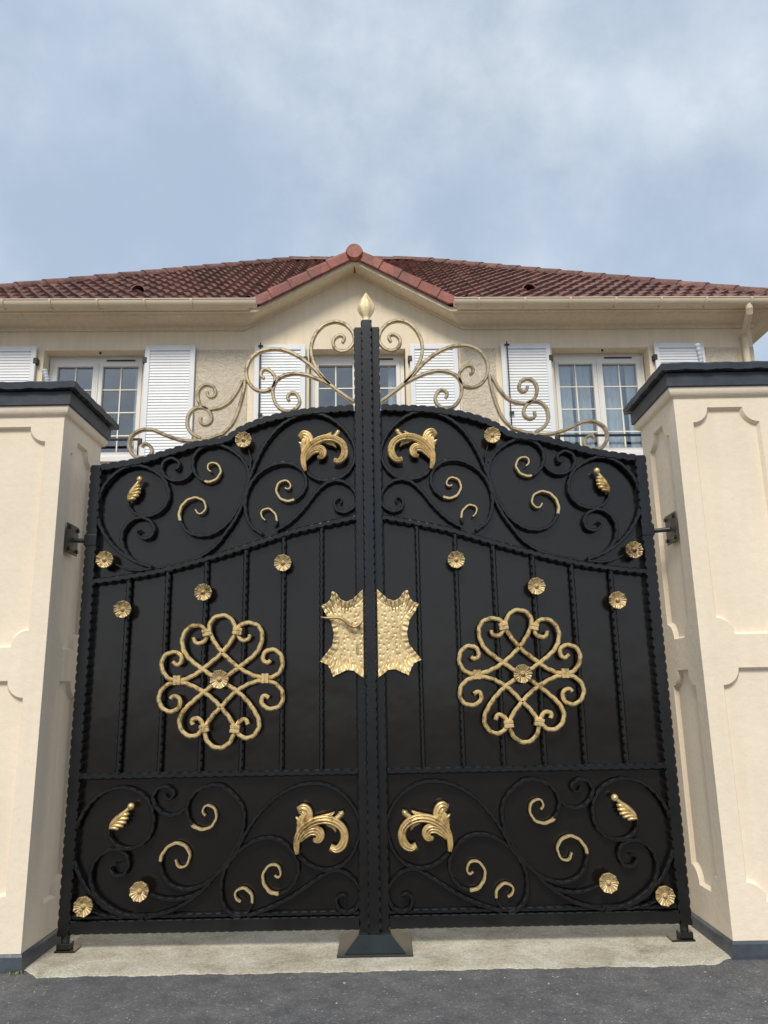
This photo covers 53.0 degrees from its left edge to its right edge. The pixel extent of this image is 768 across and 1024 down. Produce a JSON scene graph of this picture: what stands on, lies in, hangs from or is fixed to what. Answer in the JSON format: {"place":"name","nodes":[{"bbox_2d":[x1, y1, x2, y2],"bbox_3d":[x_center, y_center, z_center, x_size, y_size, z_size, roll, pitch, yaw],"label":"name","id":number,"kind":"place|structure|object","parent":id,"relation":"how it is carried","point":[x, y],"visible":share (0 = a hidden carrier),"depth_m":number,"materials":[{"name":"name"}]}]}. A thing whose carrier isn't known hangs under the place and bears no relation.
{"place":"outdoors","nodes":[
{"label":"outdoors","id":0,"kind":"place"},
{"bbox_2d":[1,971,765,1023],"bbox_3d":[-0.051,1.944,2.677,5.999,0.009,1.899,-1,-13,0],"label":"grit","id":1,"kind":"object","parent":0,"point":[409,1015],"visible":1,"depth_m":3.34,"materials":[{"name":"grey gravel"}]},
{"bbox_2d":[0,244,767,464],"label":"house","id":2,"kind":"structure","parent":0,"point":[130,352],"depth_m":9.72,"materials":[{"name":"beige paint"}]},
{"bbox_2d":[49,352,144,461],"bbox_3d":[-3.589,-1.296,9.611,1.347,1.505,0.368,-1,-13,-2],"label":"window","id":3,"kind":"structure","parent":2,"relation":"in","point":[98,364],"depth_m":9.73,"materials":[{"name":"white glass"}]},
{"bbox_2d":[310,355,404,407],"bbox_3d":[-0.305,-1.317,9.787,1.274,1.500,0.173,0,-13,-3],"label":"window","id":4,"kind":"structure","parent":2,"relation":"in","point":[395,363],"depth_m":9.86,"materials":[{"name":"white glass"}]},
{"bbox_2d":[552,349,644,454],"bbox_3d":[2.757,-1.369,9.794,1.350,1.505,0.368,-1,-13,-2],"label":"window","id":5,"kind":"structure","parent":2,"relation":"in","point":[605,368],"depth_m":9.93,"materials":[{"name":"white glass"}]},
{"bbox_2d":[0,959,767,1023],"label":"road","id":6,"kind":"structure","parent":0,"point":[724,993],"depth_m":3.32,"materials":[{"name":"grey asphalt"}]},
{"bbox_2d":[7,971,25,974],"bbox_3d":[-1.756,2.205,3.686,0.092,0.015,0.032,-1,-13,0],"label":"weed","id":7,"kind":"object","parent":6,"relation":"on","point":[20,972],"visible":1,"depth_m":3.68,"materials":[{"name":"green plant"}]},
{"bbox_2d":[0,369,118,972],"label":"gate pillar","id":8,"kind":"structure","parent":6,"relation":"on","point":[55,437],"depth_m":4.19,"materials":[{"name":"beige paint"}]},
{"bbox_2d":[57,320,363,936],"bbox_3d":[-0.922,0.496,4.379,1.614,3.461,0.130,-1,-13,0],"label":"gate leaf","id":9,"kind":"object","parent":8,"relation":"attached to","point":[213,785],"visible":0.97,"depth_m":4.29,"materials":[{"name":"black metal"}]},
{"bbox_2d":[623,343,767,959],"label":"gate pillar","id":10,"kind":"structure","parent":6,"relation":"on","point":[701,425],"depth_m":4.20,"materials":[{"name":"beige paint"}]},
{"bbox_2d":[377,318,692,928],"bbox_3d":[0.764,0.466,4.382,1.614,3.461,0.124,-1,-13,0],"label":"gate leaf","id":11,"kind":"object","parent":10,"relation":"attached to","point":[532,778],"visible":0.99,"depth_m":4.29,"materials":[{"name":"black metal"}]},
{"bbox_2d":[0,0,767,360],"label":"sky","id":12,"kind":"structure","parent":0,"point":[618,137],"materials":[{"name":"blue"}]},
{"label":"ground","id":13,"kind":"structure","parent":0,"visible":0},
{"bbox_2d":[24,923,730,977],"bbox_3d":[-0.025,2.601,5.455,3.430,0.024,3.791,-1,-13,0],"label":"concrete threshold","id":14,"kind":"object","parent":13,"relation":"on","point":[434,949],"visible":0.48,"depth_m":3.88,"materials":[{"name":"beige concrete"}]},
{"bbox_2d":[54,936,80,952],"bbox_3d":[-1.642,2.238,4.001,0.106,0.076,0.091,-1,-13,0],"label":"floor pivot","id":15,"kind":"object","parent":14,"relation":"on","point":[65,944],"visible":0.98,"depth_m":3.97,"materials":[{"name":"black metal"}]},
{"bbox_2d":[337,293,412,957],"bbox_3d":[-0.077,0.444,4.406,0.378,3.697,0.378,-1,-13,0],"label":"meeting post","id":16,"kind":"object","parent":14,"relation":"on","point":[374,935],"visible":0.98,"depth_m":4.24,"materials":[{"name":"black metal"}]},
{"bbox_2d":[666,925,695,941],"bbox_3d":[1.540,2.180,4.001,0.121,0.076,0.091,-1,-13,0],"label":"floor pivot","id":17,"kind":"object","parent":14,"relation":"on","point":[684,933],"visible":0.99,"depth_m":3.97,"materials":[{"name":"black metal"}]}
]}

